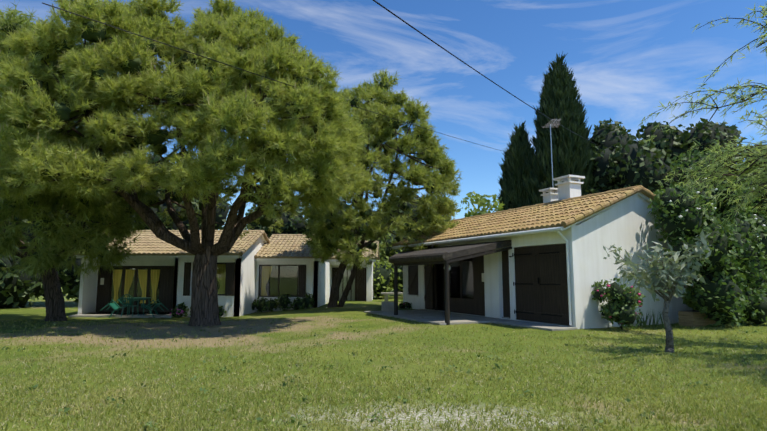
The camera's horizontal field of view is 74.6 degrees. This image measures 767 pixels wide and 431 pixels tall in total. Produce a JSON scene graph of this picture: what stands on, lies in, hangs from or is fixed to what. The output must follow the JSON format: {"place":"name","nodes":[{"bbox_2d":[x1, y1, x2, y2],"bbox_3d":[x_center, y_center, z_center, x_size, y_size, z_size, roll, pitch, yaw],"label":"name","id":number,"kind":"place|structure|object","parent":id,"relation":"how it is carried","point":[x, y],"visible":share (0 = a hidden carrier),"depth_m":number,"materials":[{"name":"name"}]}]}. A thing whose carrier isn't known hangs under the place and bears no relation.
{"place":"outdoors","nodes":[
{"label":"outdoors","id":0,"kind":"place"},
{"bbox_2d":[42,2,515,154],"bbox_3d":[1.520,-3.384,18.858,0.017,3.420,26.288,-4,-8,29],"label":"power cable","id":1,"kind":"object","parent":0,"point":[222,63],"visible":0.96,"depth_m":9.73,"materials":[{"name":"black metal"}]},
{"bbox_2d":[0,287,766,430],"bbox_3d":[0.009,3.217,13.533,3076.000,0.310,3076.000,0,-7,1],"label":"ground","id":2,"kind":"structure","parent":0,"point":[37,311],"depth_m":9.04,"materials":[{"name":"green plant"}]},
{"bbox_2d":[0,1,159,320],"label":"tree","id":3,"kind":"object","parent":2,"relation":"on","point":[99,241],"depth_m":14.92,"materials":[{"name":"green plant"}]},
{"bbox_2d":[0,14,119,263],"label":"tree candles","id":4,"kind":"object","parent":3,"relation":"attached to","point":[63,204],"visible":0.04,"depth_m":14.74,"materials":[{"name":"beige plant"}]},
{"bbox_2d":[100,299,128,317],"bbox_3d":[-11.277,3.847,21.216,0.615,0.912,0.625,42,-5,5],"label":"garden chair","id":5,"kind":"object","parent":2,"relation":"on","point":[115,306],"visible":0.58,"depth_m":21.09,"materials":[{"name":"teal plastic"}]},
{"bbox_2d":[119,294,138,316],"bbox_3d":[-10.426,3.680,20.699,0.625,0.912,0.615,0,-7,1],"label":"garden chair","id":6,"kind":"object","parent":2,"relation":"on","point":[127,305],"visible":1,"depth_m":20.52,"materials":[{"name":"teal plastic"}]},
{"bbox_2d":[141,299,168,317],"bbox_3d":[-9.665,3.846,21.201,0.615,0.912,0.625,-42,-6,-4],"label":"garden chair","id":7,"kind":"object","parent":2,"relation":"on","point":[154,307],"visible":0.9,"depth_m":21.12,"materials":[{"name":"teal plastic"}]},
{"bbox_2d":[169,308,184,317],"bbox_3d":[-8.633,4.128,21.143,0.648,0.463,0.517,0,-7,1],"label":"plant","id":8,"kind":"object","parent":2,"relation":"on","point":[176,316],"depth_m":21.04,"materials":[{"name":"green plant"}]},
{"bbox_2d":[0,0,372,325],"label":"pine","id":9,"kind":"object","parent":2,"relation":"on","point":[339,144],"depth_m":12.88,"materials":[{"name":"green plant"}]},
{"bbox_2d":[0,0,363,195],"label":"pine candles","id":10,"kind":"object","parent":9,"relation":"attached to","point":[180,78],"visible":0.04,"depth_m":12.71,"materials":[{"name":"beige"}]},
{"bbox_2d":[68,237,373,317],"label":"house walls","id":11,"kind":"structure","parent":2,"relation":"on","point":[245,280],"depth_m":22.81,"materials":[{"name":"white paint"}]},
{"bbox_2d":[122,297,151,315],"bbox_3d":[-10.470,3.855,21.359,1.240,0.723,0.840,0,-7,1],"label":"garden table","id":12,"kind":"object","parent":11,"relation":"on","point":[141,298],"visible":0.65,"depth_m":21.37,"materials":[{"name":"teal plastic"}]},
{"bbox_2d":[72,230,379,261],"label":"house roof","id":13,"kind":"structure","parent":11,"relation":"on","point":[278,247],"depth_m":24.14,"materials":[{"name":"beige tile"}]},
{"bbox_2d":[0,153,445,308],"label":"tree line","id":14,"kind":"object","parent":2,"relation":"on","point":[24,277],"depth_m":28.86,"materials":[{"name":"green plant"}]},
{"bbox_2d":[174,292,315,317],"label":"shrubs","id":15,"kind":"object","parent":2,"relation":"on","point":[257,302],"depth_m":23.73,"materials":[{"name":"green plant"}]},
{"bbox_2d":[300,67,462,307],"bbox_3d":[-0.226,-1.161,23.853,7.324,11.264,7.277,0,-7,1],"label":"pine","id":16,"kind":"object","parent":2,"relation":"on","point":[316,222],"depth_m":21.64,"materials":[{"name":"green plant"}]},
{"bbox_2d":[322,70,460,242],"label":"pine candles","id":17,"kind":"object","parent":16,"relation":"on","point":[404,157],"visible":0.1,"depth_m":21.92,"materials":[{"name":"beige"}]},
{"bbox_2d":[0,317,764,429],"bbox_3d":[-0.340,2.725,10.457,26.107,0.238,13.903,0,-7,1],"label":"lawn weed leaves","id":18,"kind":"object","parent":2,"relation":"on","point":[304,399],"visible":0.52,"depth_m":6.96,"materials":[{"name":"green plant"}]},
{"bbox_2d":[381,301,393,310],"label":"stone block","id":19,"kind":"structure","parent":2,"relation":"on","point":[387,305],"depth_m":20.13,"materials":[{"name":"stone"}]},
{"bbox_2d":[367,227,409,298],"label":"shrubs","id":20,"kind":"object","parent":2,"relation":"on","point":[384,272],"depth_m":32.87,"materials":[{"name":"green plant"}]},
{"bbox_2d":[381,292,402,300],"bbox_3d":[0.963,4.736,29.257,2.220,0.520,0.600,0,-7,1],"label":"stone bench","id":21,"kind":"object","parent":2,"relation":"on","point":[385,296],"visible":0.48,"depth_m":29.06,"materials":[{"name":"stone"}]},
{"bbox_2d":[398,301,411,308],"bbox_3d":[0.870,3.978,22.202,1.354,0.483,0.605,0,-7,1],"label":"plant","id":22,"kind":"object","parent":2,"relation":"on","point":[405,305],"depth_m":22.23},
{"bbox_2d":[456,191,504,216],"bbox_3d":[6.267,1.747,30.414,3.446,6.937,2.924,0,-7,1],"label":"young tree","id":23,"kind":"object","parent":2,"relation":"on","point":[479,202],"visible":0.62,"depth_m":30.01,"materials":[{"name":"green plant"}]},
{"bbox_2d":[496,120,535,210],"bbox_3d":[9.150,-0.586,32.687,4.823,12.083,4.037,0,-7,1],"label":"cypress","id":24,"kind":"object","parent":2,"relation":"on","point":[520,147],"depth_m":32.57,"materials":[{"name":"green plant"}]},
{"bbox_2d":[520,52,599,206],"bbox_3d":[11.479,-2.384,31.985,6.590,15.887,5.983,0,-7,1],"label":"cypress","id":25,"kind":"object","parent":2,"relation":"on","point":[559,93],"depth_m":31.43,"materials":[{"name":"green plant"}]},
{"bbox_2d":[591,277,645,329],"bbox_3d":[6.407,2.392,13.684,1.362,1.418,1.644,0,-7,1],"label":"pink rose bush","id":26,"kind":"object","parent":2,"relation":"on","point":[607,310],"depth_m":13.40,"materials":[{"name":"plant"}]},
{"bbox_2d":[631,308,663,327],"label":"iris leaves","id":27,"kind":"object","parent":2,"relation":"on","point":[643,322],"visible":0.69,"depth_m":14.32,"materials":[{"name":"green plant"}]},
{"bbox_2d":[603,229,711,352],"bbox_3d":[5.459,1.488,9.856,1.766,2.388,1.686,0,-7,1],"label":"olive sapling","id":28,"kind":"object","parent":2,"relation":"on","point":[642,275],"depth_m":9.65,"materials":[{"name":"green plant"}]},
{"bbox_2d":[583,118,766,219],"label":"trees","id":29,"kind":"object","parent":2,"relation":"on","point":[683,137],"depth_m":28.94,"materials":[{"name":"green plant"}]},
{"bbox_2d":[678,310,715,326],"bbox_3d":[9.194,3.013,14.757,1.016,0.430,0.456,3,-8,-25],"label":"wicker planter","id":30,"kind":"object","parent":2,"relation":"on","point":[693,318],"visible":0.73,"depth_m":14.51,"materials":[{"name":"brown wicker"}]},
{"bbox_2d":[680,288,699,310],"bbox_3d":[9.197,2.446,14.873,0.754,0.779,1.031,0,-7,1],"label":"planter plant","id":31,"kind":"object","parent":30,"relation":"on","point":[689,304],"depth_m":14.86,"materials":[{"name":"green plant"}]},
{"bbox_2d":[647,147,766,326],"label":"bush","id":32,"kind":"object","parent":2,"relation":"on","point":[741,320],"depth_m":14.25,"materials":[{"name":"green plant"}]},
{"bbox_2d":[0,0,766,226],"label":"sky","id":33,"kind":"structure","parent":0,"point":[626,58],"materials":[{"name":"blue"}]},
{"bbox_2d":[373,0,597,144],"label":"power cable","id":34,"kind":"object","parent":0,"point":[464,62],"visible":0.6,"depth_m":12.86,"materials":[{"name":"black metal"}]},
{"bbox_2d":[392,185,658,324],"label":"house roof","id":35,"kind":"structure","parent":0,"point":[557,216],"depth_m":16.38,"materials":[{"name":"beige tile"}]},
{"bbox_2d":[547,119,560,192],"bbox_3d":[6.826,-1.707,19.790,0.635,4.180,1.141,0,-7,-3],"label":"antenna","id":36,"kind":"object","parent":35,"relation":"on","point":[551,124],"visible":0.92,"depth_m":20.26,"materials":[{"name":"silver metal"}]},
{"bbox_2d":[539,175,584,202],"bbox_3d":[6.612,-0.695,18.757,0.760,1.320,1.650,3,-8,-25],"label":"house chimney","id":37,"kind":"object","parent":35,"relation":"on","point":[569,187],"visible":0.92,"depth_m":18.30,"materials":[{"name":"white paint"}]},
{"bbox_2d":[364,195,693,330],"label":"house walls","id":38,"kind":"structure","parent":0,"point":[522,282],"depth_m":15.29,"materials":[{"name":"white paint"}]},
{"bbox_2d":[388,240,511,324],"bbox_3d":[1.411,2.420,19.011,2.693,2.638,7.524,3,-8,-25],"label":"porch canopy","id":39,"kind":"object","parent":38,"relation":"attached to","point":[445,255],"visible":0.96,"depth_m":16.17,"materials":[{"name":"brown wood"}]},
{"bbox_2d":[638,2,766,229],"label":"tamarisk","id":40,"kind":"object","parent":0,"point":[754,168],"depth_m":10.95,"materials":[{"name":"green plant"}]},
{"bbox_2d":[756,260,766,296],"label":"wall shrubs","id":41,"kind":"object","parent":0,"point":[764,280],"depth_m":16.15,"materials":[{"name":"green plant"}]}
]}

